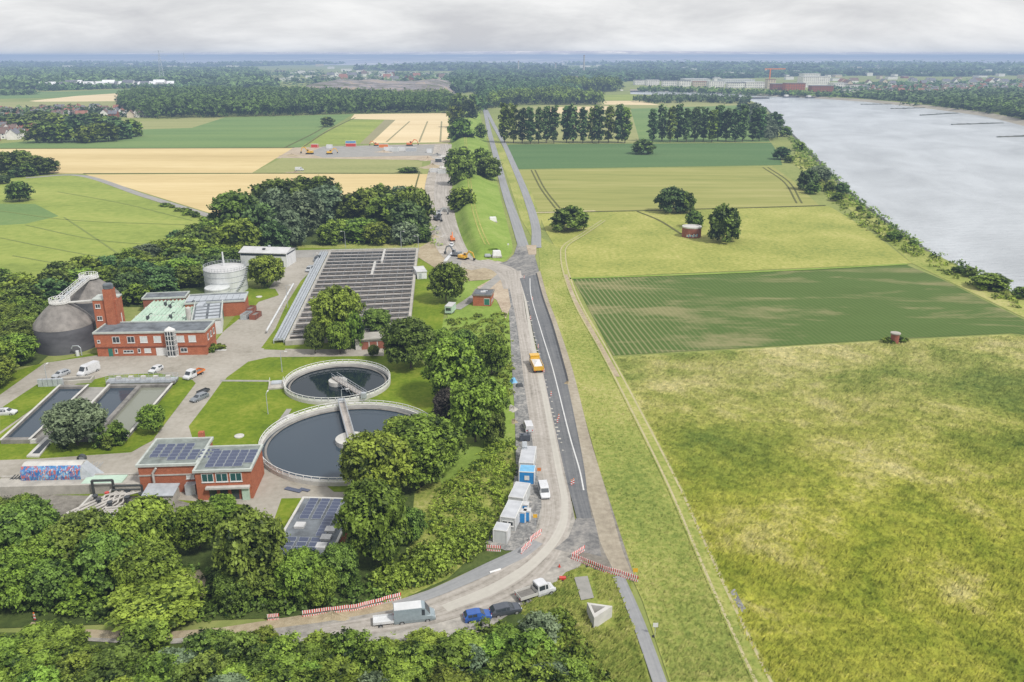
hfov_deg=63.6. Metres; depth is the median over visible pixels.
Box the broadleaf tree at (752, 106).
[741,102,766,113]
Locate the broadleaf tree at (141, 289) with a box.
[121,283,152,302]
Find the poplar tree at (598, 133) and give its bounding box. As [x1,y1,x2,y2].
[592,104,606,142]
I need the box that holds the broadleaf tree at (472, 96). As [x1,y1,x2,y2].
[467,94,484,110]
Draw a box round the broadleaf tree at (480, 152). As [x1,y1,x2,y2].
[471,146,491,165]
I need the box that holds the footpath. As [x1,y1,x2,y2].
[613,576,666,681]
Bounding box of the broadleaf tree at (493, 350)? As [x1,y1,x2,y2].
[474,332,510,373]
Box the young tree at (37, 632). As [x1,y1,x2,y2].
[9,618,66,652]
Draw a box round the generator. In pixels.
[519,433,529,440]
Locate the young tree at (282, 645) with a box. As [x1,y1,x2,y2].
[255,630,300,655]
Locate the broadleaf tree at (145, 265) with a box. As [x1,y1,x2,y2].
[135,261,155,270]
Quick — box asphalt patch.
[555,518,601,556]
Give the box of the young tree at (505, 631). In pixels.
[486,623,524,652]
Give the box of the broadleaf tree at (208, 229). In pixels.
[197,226,220,235]
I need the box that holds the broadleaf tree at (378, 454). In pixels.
[336,429,416,489]
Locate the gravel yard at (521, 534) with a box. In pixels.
[485,289,540,549]
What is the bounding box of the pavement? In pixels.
[392,540,541,603]
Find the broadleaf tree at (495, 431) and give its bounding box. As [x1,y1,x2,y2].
[474,404,506,442]
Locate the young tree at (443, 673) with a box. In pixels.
[423,662,473,681]
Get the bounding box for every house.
[0,129,7,138]
[1,124,17,128]
[6,128,22,139]
[51,110,63,114]
[75,110,88,114]
[100,109,107,114]
[101,80,114,84]
[107,109,119,117]
[121,80,134,85]
[127,110,134,117]
[133,110,142,117]
[135,431,213,495]
[153,80,165,84]
[192,444,263,499]
[347,72,356,78]
[355,332,384,349]
[390,76,398,80]
[848,78,858,82]
[879,79,887,84]
[941,79,950,84]
[968,79,977,83]
[999,79,1009,83]
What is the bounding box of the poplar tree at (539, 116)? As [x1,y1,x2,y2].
[534,107,543,143]
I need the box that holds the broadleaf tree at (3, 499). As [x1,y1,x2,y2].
[0,496,9,506]
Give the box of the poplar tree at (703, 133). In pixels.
[700,106,709,140]
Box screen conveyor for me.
[77,454,102,468]
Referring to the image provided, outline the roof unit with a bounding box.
[522,441,526,448]
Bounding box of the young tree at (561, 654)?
[537,650,569,669]
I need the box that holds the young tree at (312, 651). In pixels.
[294,640,335,665]
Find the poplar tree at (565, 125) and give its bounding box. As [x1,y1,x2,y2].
[560,105,571,142]
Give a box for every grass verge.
[249,267,280,287]
[296,243,425,248]
[414,259,444,329]
[440,304,515,483]
[445,279,497,317]
[486,137,540,235]
[532,566,649,681]
[793,151,1023,316]
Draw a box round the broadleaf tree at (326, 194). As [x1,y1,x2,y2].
[307,183,342,221]
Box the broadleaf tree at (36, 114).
[23,109,53,123]
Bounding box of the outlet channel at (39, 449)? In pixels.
[27,437,51,456]
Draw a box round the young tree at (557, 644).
[545,632,564,651]
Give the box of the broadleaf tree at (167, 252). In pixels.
[161,245,180,257]
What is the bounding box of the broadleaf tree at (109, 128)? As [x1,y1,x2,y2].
[95,122,120,140]
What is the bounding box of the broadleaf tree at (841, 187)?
[834,182,850,193]
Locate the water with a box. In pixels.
[630,91,1023,292]
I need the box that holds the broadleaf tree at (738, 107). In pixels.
[737,103,748,113]
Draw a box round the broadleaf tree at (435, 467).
[402,434,453,488]
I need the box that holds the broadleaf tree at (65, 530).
[43,505,114,572]
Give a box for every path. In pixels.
[26,174,207,215]
[30,601,394,638]
[220,380,268,381]
[275,409,290,426]
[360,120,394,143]
[456,275,500,308]
[464,118,485,244]
[466,137,489,244]
[536,210,594,212]
[575,576,593,599]
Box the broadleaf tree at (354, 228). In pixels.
[338,217,376,241]
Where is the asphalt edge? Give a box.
[536,273,568,381]
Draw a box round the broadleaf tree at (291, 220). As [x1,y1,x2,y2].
[270,207,307,244]
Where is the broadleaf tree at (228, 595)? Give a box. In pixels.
[212,568,254,610]
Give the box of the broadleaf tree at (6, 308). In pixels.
[0,302,17,315]
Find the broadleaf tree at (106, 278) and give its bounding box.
[99,274,115,286]
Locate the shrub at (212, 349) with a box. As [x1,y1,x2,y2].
[208,347,215,352]
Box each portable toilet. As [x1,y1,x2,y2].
[519,508,526,522]
[522,501,528,508]
[524,507,530,521]
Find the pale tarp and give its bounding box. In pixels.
[510,377,517,383]
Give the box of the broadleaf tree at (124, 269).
[110,266,141,283]
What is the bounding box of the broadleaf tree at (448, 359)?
[419,335,488,394]
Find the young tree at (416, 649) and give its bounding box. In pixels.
[391,637,443,681]
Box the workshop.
[184,291,248,316]
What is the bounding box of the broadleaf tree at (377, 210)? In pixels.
[364,193,405,228]
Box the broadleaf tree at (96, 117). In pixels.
[80,113,107,123]
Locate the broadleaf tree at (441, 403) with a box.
[431,387,454,420]
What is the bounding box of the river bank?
[767,109,929,251]
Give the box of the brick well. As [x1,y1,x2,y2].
[890,331,900,343]
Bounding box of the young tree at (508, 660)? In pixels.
[485,649,528,680]
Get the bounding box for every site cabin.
[430,168,439,171]
[435,158,442,161]
[438,169,446,173]
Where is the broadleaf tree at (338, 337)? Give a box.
[326,321,351,352]
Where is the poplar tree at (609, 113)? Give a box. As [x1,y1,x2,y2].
[604,105,615,142]
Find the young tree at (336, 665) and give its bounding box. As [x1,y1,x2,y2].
[317,654,362,681]
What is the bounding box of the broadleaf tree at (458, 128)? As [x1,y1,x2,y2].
[447,117,475,140]
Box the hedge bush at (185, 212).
[181,210,189,214]
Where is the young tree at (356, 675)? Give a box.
[351,671,375,681]
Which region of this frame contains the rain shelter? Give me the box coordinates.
[141,483,179,503]
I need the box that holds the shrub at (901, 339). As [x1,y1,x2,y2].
[899,336,906,342]
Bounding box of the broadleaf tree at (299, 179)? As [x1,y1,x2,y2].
[290,175,313,189]
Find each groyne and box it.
[922,113,956,114]
[951,122,1001,124]
[997,135,1023,136]
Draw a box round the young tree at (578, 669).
[556,657,592,681]
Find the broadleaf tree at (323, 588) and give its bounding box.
[305,565,339,605]
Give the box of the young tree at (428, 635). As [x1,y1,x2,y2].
[405,626,447,649]
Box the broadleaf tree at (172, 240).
[164,236,183,245]
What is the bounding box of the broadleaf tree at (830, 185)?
[823,181,834,190]
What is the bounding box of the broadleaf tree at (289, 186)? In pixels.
[255,177,303,201]
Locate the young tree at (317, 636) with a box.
[299,628,337,652]
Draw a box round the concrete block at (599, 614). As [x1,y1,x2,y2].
[587,602,611,626]
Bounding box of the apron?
[526,245,535,254]
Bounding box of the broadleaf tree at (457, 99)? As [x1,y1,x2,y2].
[447,93,467,109]
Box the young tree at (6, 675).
[0,667,20,681]
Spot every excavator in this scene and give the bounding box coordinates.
[300,147,313,153]
[406,139,418,145]
[433,213,442,221]
[434,207,448,215]
[444,245,461,256]
[457,251,475,259]
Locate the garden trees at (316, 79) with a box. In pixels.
[261,67,455,85]
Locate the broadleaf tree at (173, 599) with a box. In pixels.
[103,568,206,635]
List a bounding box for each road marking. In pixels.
[527,301,563,450]
[530,287,583,489]
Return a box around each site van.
[523,420,533,432]
[538,480,549,499]
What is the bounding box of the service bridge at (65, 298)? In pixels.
[48,271,98,305]
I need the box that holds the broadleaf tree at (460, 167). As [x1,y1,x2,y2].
[445,154,476,184]
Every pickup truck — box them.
[183,368,204,379]
[514,578,555,602]
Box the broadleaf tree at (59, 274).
[37,268,72,287]
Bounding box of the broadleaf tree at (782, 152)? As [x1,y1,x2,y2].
[772,146,790,158]
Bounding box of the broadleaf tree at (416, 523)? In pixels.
[404,506,428,543]
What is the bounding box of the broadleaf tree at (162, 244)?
[146,239,169,256]
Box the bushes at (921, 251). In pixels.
[791,152,1022,307]
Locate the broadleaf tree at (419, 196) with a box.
[408,187,435,228]
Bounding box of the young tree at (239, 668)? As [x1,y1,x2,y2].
[215,661,253,679]
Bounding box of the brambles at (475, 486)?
[425,437,517,536]
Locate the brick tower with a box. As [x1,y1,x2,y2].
[91,282,124,328]
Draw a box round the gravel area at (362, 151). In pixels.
[311,145,433,157]
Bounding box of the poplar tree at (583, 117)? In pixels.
[577,107,588,142]
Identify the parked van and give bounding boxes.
[76,360,100,375]
[393,600,435,624]
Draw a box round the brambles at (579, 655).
[513,605,616,681]
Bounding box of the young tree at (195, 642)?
[181,627,227,653]
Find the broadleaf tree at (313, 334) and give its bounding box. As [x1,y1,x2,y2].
[303,320,325,353]
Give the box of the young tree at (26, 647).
[4,637,38,670]
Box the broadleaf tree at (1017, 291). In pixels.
[1011,286,1023,297]
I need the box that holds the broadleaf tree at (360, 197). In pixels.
[345,188,377,217]
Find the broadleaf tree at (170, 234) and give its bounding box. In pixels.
[164,229,182,238]
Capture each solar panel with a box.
[152,450,161,453]
[159,453,168,456]
[167,456,176,459]
[169,453,178,456]
[176,443,185,446]
[177,456,186,459]
[184,446,192,449]
[187,456,196,459]
[189,452,198,455]
[191,449,200,452]
[204,463,214,467]
[207,460,216,463]
[213,450,221,453]
[214,463,223,466]
[218,456,227,459]
[220,453,229,456]
[223,463,232,466]
[227,456,236,459]
[233,462,242,466]
[235,459,243,462]
[244,459,253,462]
[247,452,256,455]
[281,546,291,550]
[284,541,294,545]
[287,537,296,541]
[296,541,306,545]
[298,537,308,541]
[299,514,309,518]
[301,511,311,514]
[305,504,314,508]
[308,542,316,546]
[310,537,320,541]
[311,515,321,518]
[314,511,323,515]
[315,532,325,536]
[319,501,328,505]
[321,498,330,501]
[321,521,330,524]
[323,518,332,522]
[324,515,334,518]
[328,508,337,512]
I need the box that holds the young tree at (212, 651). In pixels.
[193,646,225,674]
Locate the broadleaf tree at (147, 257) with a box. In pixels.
[136,254,155,262]
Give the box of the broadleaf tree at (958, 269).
[951,265,965,273]
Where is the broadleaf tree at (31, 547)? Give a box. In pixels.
[0,533,54,560]
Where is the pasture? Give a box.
[539,206,910,277]
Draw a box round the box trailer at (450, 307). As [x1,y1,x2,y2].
[445,302,455,312]
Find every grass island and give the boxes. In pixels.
[0,384,56,430]
[40,373,194,456]
[243,287,278,303]
[264,260,324,349]
[328,486,348,491]
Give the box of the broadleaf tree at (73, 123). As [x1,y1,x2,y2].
[59,118,84,141]
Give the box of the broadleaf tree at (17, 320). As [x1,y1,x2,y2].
[1,316,31,328]
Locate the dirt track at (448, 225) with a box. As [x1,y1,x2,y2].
[434,144,522,288]
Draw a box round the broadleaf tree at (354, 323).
[345,310,364,346]
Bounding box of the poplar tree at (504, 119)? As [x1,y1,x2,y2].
[497,102,510,142]
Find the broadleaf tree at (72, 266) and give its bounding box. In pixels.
[62,263,93,271]
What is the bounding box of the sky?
[0,0,1023,53]
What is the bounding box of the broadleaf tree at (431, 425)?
[389,412,469,467]
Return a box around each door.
[108,348,112,355]
[156,348,166,355]
[209,490,216,496]
[220,489,227,494]
[231,489,239,498]
[361,342,368,349]
[378,341,384,348]
[484,299,488,304]
[520,513,524,522]
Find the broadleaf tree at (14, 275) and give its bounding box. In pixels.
[0,273,39,288]
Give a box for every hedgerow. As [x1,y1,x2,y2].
[0,86,40,95]
[0,103,141,116]
[36,81,209,90]
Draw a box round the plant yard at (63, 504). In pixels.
[1,495,189,516]
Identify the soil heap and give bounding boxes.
[280,154,304,156]
[315,611,349,620]
[419,156,434,160]
[419,163,439,168]
[509,404,517,411]
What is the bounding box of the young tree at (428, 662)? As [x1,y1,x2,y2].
[414,654,453,681]
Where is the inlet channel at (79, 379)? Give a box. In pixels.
[61,375,94,383]
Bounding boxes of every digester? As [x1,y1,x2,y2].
[32,303,96,355]
[70,278,119,326]
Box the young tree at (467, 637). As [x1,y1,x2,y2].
[450,629,491,664]
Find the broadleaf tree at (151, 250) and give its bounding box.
[133,242,161,255]
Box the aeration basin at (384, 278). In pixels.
[285,247,417,345]
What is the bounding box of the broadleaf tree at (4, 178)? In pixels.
[0,175,10,182]
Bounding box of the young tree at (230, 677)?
[207,671,253,681]
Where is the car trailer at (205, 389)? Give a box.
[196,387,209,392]
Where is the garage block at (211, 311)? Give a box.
[191,300,223,333]
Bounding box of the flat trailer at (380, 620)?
[373,613,393,627]
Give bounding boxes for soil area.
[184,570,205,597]
[418,241,496,280]
[425,144,501,269]
[477,280,510,317]
[576,479,634,578]
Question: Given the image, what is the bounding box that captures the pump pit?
[268,376,284,389]
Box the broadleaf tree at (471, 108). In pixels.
[459,99,478,117]
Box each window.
[112,337,119,343]
[123,350,133,353]
[127,336,134,342]
[139,336,147,342]
[144,348,150,352]
[153,336,161,342]
[176,336,184,342]
[180,348,187,352]
[188,335,195,341]
[201,473,214,482]
[215,473,228,482]
[229,472,242,481]
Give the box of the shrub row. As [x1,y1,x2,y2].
[396,167,419,172]
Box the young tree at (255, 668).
[247,650,276,676]
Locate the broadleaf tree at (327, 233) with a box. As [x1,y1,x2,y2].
[316,223,342,244]
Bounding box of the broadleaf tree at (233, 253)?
[215,247,241,262]
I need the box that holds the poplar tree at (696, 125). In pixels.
[690,106,702,141]
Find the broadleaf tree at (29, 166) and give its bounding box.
[18,161,38,175]
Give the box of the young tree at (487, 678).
[477,673,496,681]
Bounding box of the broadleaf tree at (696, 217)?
[685,210,704,226]
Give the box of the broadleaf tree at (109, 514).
[77,512,114,543]
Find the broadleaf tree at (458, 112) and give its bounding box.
[446,105,464,124]
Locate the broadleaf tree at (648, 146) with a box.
[630,139,656,153]
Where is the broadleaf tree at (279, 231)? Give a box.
[260,219,292,246]
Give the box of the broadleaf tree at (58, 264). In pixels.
[42,261,66,270]
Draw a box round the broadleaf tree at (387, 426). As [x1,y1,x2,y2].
[382,414,409,436]
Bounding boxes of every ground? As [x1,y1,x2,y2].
[0,65,1023,681]
[0,443,515,627]
[0,608,527,674]
[16,219,426,365]
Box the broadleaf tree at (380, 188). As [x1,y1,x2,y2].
[366,183,395,196]
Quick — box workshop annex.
[141,291,189,308]
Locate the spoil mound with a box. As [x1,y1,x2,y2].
[306,79,455,93]
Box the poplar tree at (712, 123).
[706,109,719,141]
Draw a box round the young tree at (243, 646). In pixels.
[219,630,265,671]
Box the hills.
[0,51,1023,64]
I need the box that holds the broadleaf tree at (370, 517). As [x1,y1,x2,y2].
[332,476,413,561]
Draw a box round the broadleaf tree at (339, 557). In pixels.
[322,542,359,587]
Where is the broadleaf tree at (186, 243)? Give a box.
[169,237,211,255]
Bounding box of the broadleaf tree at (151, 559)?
[107,537,181,591]
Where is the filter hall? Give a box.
[131,298,206,320]
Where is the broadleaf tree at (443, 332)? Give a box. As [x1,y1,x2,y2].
[432,327,453,341]
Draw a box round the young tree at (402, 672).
[380,654,427,681]
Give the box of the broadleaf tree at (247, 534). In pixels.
[211,503,290,590]
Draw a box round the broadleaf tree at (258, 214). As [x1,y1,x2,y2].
[241,202,278,242]
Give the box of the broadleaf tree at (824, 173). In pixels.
[806,165,831,181]
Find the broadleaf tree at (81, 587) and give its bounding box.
[54,574,108,616]
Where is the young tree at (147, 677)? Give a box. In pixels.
[130,672,176,681]
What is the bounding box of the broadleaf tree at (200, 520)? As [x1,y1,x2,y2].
[170,499,223,550]
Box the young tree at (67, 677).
[60,672,83,681]
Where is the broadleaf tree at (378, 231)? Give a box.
[361,221,392,244]
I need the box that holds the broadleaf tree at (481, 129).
[474,122,487,137]
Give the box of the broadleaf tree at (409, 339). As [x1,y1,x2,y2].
[379,316,435,367]
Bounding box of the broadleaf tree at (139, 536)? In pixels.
[111,513,148,543]
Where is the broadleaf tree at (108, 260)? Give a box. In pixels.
[95,255,117,266]
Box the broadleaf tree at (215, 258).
[204,254,234,266]
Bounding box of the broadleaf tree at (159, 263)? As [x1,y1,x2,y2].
[153,260,168,265]
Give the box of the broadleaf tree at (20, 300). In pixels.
[6,296,35,304]
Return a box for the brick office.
[92,320,216,356]
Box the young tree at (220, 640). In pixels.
[200,627,234,653]
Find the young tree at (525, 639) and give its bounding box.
[505,627,556,668]
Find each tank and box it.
[20,460,103,480]
[203,252,247,291]
[204,285,229,292]
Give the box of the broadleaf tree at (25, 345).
[0,332,39,361]
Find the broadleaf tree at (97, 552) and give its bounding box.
[73,527,135,594]
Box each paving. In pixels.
[0,355,225,433]
[0,376,344,517]
[30,387,104,443]
[207,249,383,378]
[295,249,418,257]
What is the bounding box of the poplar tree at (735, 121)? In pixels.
[729,108,741,141]
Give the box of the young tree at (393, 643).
[377,636,410,665]
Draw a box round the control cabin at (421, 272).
[413,266,426,278]
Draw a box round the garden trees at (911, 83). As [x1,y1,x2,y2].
[832,78,1023,95]
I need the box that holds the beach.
[630,89,1023,125]
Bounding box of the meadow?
[614,334,1023,681]
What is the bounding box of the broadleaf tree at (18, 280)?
[0,274,39,293]
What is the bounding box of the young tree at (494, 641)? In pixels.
[481,632,511,662]
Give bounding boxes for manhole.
[234,433,243,437]
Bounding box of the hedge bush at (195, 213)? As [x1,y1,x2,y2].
[191,211,200,216]
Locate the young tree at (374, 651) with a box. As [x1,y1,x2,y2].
[355,639,396,679]
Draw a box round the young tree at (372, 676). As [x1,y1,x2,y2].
[357,670,389,681]
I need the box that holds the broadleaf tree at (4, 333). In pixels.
[0,330,19,354]
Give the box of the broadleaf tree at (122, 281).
[112,270,146,299]
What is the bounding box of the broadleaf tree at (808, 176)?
[796,168,819,188]
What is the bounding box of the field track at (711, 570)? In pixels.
[560,220,774,681]
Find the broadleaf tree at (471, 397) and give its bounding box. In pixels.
[449,374,511,441]
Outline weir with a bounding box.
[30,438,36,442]
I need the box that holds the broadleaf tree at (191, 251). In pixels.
[171,249,205,258]
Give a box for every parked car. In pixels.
[0,407,17,414]
[51,368,70,377]
[148,364,163,373]
[189,391,208,402]
[305,265,313,271]
[463,608,491,623]
[489,601,521,617]
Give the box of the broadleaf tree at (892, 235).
[885,231,903,240]
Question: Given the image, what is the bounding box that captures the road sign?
[652,623,657,637]
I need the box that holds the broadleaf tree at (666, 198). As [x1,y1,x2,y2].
[653,186,686,212]
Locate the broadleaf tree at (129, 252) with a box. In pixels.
[111,247,144,258]
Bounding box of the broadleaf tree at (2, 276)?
[0,272,8,280]
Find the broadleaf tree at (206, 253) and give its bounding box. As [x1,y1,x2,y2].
[199,246,224,257]
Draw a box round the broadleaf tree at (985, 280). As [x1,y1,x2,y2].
[968,272,1013,290]
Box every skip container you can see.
[240,311,252,319]
[246,305,256,311]
[249,311,261,319]
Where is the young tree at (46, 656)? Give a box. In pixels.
[11,646,61,681]
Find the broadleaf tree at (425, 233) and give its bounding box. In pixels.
[414,226,431,241]
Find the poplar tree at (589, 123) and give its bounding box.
[587,105,598,142]
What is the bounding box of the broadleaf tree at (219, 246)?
[210,242,229,254]
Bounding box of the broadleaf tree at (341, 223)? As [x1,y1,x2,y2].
[324,218,348,236]
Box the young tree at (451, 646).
[424,634,475,673]
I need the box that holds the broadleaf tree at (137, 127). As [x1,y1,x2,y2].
[124,119,143,135]
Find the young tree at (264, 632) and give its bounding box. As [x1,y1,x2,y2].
[247,624,278,662]
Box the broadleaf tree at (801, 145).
[793,141,805,150]
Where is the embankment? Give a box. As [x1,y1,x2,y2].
[451,110,512,261]
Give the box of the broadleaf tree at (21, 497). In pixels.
[0,492,44,507]
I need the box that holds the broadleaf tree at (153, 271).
[141,264,176,281]
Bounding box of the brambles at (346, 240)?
[328,224,442,245]
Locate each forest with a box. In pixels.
[0,59,578,70]
[0,65,281,89]
[114,84,453,117]
[254,85,452,95]
[440,67,573,92]
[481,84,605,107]
[560,59,1023,69]
[560,74,623,91]
[570,65,1023,81]
[632,91,752,103]
[637,85,854,97]
[736,103,785,138]
[852,85,1023,102]
[898,92,1023,118]
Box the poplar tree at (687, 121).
[681,107,693,141]
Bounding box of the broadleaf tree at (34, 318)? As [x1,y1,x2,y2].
[20,314,37,320]
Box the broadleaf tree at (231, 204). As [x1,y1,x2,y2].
[206,188,259,225]
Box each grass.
[0,248,441,527]
[636,539,760,681]
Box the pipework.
[66,479,143,515]
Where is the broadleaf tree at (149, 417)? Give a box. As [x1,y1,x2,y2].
[135,404,166,432]
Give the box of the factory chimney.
[583,55,584,69]
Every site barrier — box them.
[273,613,278,619]
[302,610,311,616]
[312,608,320,615]
[321,607,329,613]
[330,606,339,611]
[339,605,348,611]
[349,604,357,610]
[358,601,366,609]
[366,599,374,606]
[376,597,383,604]
[384,595,391,602]
[393,592,400,600]
[486,545,493,551]
[494,545,500,551]
[571,553,578,561]
[578,545,584,553]
[580,556,586,566]
[586,559,594,568]
[594,562,602,571]
[603,566,611,574]
[612,568,620,575]
[620,571,628,579]
[629,574,637,581]
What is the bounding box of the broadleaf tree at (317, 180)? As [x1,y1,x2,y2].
[297,175,342,192]
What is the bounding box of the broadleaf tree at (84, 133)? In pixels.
[69,125,96,142]
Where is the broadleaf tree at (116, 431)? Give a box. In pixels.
[102,420,130,444]
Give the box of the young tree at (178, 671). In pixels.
[165,659,201,681]
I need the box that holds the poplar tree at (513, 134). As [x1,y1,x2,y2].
[507,103,518,142]
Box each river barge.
[741,96,769,98]
[782,95,800,97]
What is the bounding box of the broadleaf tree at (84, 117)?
[60,113,93,125]
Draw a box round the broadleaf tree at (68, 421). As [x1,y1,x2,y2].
[39,396,108,445]
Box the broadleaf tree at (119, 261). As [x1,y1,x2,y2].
[114,256,136,267]
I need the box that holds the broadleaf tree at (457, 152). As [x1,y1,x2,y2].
[442,147,474,168]
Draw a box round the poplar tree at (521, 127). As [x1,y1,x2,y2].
[517,107,526,142]
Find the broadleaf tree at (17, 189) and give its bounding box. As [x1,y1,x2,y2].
[3,181,35,200]
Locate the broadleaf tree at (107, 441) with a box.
[100,436,113,450]
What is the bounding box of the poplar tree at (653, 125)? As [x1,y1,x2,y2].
[646,109,658,141]
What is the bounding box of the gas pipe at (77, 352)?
[71,345,81,356]
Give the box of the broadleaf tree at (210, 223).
[194,220,218,230]
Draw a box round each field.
[0,88,156,98]
[0,101,115,108]
[0,114,352,147]
[0,148,291,173]
[0,175,202,277]
[0,204,57,224]
[33,93,116,101]
[87,174,427,212]
[138,117,224,128]
[253,158,421,172]
[304,120,383,144]
[351,113,449,142]
[499,100,770,142]
[507,143,781,168]
[519,166,817,211]
[550,106,607,112]
[574,265,1023,354]
[602,101,656,104]
[604,94,636,99]
[631,105,769,141]
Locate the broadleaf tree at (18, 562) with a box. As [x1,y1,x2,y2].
[0,547,37,608]
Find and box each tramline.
[2,238,98,256]
[4,211,186,224]
[27,225,139,243]
[61,192,189,219]
[63,217,117,252]
[251,147,293,147]
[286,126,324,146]
[304,117,355,145]
[386,121,409,141]
[418,121,427,141]
[439,121,441,141]
[531,170,555,207]
[535,170,559,207]
[551,205,824,211]
[571,263,908,278]
[637,211,681,233]
[763,167,796,202]
[768,167,802,202]
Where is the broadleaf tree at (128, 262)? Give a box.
[117,257,143,270]
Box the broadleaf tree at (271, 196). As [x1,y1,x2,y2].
[257,186,292,222]
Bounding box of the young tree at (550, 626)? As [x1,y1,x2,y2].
[517,610,561,644]
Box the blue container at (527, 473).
[519,465,535,483]
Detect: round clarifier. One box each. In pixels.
[258,398,427,485]
[283,359,390,404]
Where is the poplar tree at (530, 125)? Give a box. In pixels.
[524,106,536,143]
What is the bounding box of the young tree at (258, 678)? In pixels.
[250,672,284,681]
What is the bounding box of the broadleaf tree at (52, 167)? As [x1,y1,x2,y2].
[33,157,60,173]
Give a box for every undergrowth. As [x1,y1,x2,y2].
[0,594,332,627]
[3,616,573,674]
[11,541,406,616]
[37,228,212,306]
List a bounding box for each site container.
[493,522,510,543]
[500,499,522,530]
[508,481,529,500]
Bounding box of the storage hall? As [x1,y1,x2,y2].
[238,245,296,266]
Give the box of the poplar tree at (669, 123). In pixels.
[666,106,677,139]
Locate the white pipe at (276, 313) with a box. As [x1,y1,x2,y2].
[266,283,293,332]
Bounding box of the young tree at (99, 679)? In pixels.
[88,676,111,681]
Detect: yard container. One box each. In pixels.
[311,144,318,147]
[345,143,355,146]
[379,144,387,147]
[391,147,398,150]
[406,147,416,150]
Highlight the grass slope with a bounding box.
[539,238,751,681]
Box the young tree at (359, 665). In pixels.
[344,655,380,672]
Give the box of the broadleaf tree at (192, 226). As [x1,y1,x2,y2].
[184,223,198,230]
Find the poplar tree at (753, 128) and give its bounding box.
[746,107,762,140]
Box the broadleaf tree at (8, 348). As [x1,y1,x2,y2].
[0,339,17,362]
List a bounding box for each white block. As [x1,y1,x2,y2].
[489,216,496,222]
[491,250,501,257]
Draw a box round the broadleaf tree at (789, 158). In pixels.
[784,155,794,162]
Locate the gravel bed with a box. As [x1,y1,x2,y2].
[731,589,745,611]
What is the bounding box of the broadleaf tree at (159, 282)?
[146,273,179,291]
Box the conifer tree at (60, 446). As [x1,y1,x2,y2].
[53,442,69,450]
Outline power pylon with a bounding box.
[154,50,163,75]
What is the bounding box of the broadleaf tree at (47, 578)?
[19,557,79,606]
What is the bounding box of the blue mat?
[284,486,309,492]
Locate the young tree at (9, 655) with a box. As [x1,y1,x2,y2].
[0,633,27,668]
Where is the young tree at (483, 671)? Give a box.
[466,665,500,681]
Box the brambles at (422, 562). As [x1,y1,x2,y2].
[368,525,492,599]
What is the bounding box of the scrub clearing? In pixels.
[389,446,515,599]
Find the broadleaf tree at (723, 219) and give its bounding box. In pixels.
[706,203,740,242]
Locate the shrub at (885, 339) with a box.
[882,336,891,342]
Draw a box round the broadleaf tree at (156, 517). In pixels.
[105,493,181,548]
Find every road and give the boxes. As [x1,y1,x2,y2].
[88,501,582,644]
[483,108,527,245]
[485,110,540,247]
[520,275,591,517]
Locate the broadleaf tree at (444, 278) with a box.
[426,261,469,301]
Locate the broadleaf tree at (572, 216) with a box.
[548,205,588,230]
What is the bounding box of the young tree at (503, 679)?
[491,669,519,681]
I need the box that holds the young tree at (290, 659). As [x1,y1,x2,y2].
[262,650,302,681]
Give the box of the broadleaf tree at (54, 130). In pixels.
[44,124,74,142]
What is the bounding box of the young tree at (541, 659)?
[518,637,563,671]
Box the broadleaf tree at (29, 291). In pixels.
[4,283,47,306]
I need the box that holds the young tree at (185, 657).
[151,645,198,673]
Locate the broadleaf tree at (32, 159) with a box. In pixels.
[21,155,50,173]
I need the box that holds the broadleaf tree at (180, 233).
[174,229,195,237]
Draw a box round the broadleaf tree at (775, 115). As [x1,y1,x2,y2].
[769,111,784,128]
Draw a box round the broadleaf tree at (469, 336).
[451,329,477,346]
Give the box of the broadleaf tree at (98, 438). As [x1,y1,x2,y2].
[88,422,105,447]
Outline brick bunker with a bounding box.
[682,224,701,237]
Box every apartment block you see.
[633,80,644,84]
[645,80,658,85]
[661,80,676,85]
[677,80,690,86]
[680,78,709,81]
[691,81,706,86]
[706,81,724,87]
[717,79,754,83]
[725,82,744,87]
[742,81,764,87]
[764,79,775,88]
[769,83,782,89]
[782,83,805,90]
[784,76,793,79]
[797,76,829,87]
[799,73,820,75]
[808,85,833,91]
[827,83,847,87]
[841,89,858,92]
[845,84,865,87]
[885,76,897,79]
[972,75,987,76]
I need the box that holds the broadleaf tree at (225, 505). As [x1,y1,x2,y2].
[208,493,238,517]
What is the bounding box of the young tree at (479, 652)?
[454,643,490,674]
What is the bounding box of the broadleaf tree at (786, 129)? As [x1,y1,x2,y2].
[779,126,793,135]
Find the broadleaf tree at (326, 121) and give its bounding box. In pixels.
[320,117,335,126]
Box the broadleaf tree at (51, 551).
[27,524,81,571]
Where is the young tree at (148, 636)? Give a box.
[115,617,172,656]
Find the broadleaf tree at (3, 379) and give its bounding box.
[0,364,8,384]
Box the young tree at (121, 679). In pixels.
[110,675,134,681]
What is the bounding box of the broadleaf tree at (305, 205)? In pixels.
[275,189,325,233]
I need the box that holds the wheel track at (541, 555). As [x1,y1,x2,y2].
[442,287,568,610]
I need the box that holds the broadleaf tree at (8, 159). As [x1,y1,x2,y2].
[0,150,22,176]
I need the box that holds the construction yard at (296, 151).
[277,143,447,160]
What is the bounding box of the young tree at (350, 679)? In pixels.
[339,670,374,681]
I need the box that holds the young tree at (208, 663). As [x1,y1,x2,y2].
[181,650,230,681]
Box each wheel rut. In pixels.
[560,221,757,681]
[564,274,619,376]
[565,220,772,681]
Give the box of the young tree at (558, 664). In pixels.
[527,661,569,681]
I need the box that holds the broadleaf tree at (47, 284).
[35,277,70,298]
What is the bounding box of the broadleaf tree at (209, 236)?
[204,232,215,243]
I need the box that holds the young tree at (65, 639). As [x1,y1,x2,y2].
[34,621,91,656]
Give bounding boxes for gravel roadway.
[320,271,571,634]
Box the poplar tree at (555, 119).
[549,105,560,142]
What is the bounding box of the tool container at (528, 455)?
[519,446,536,467]

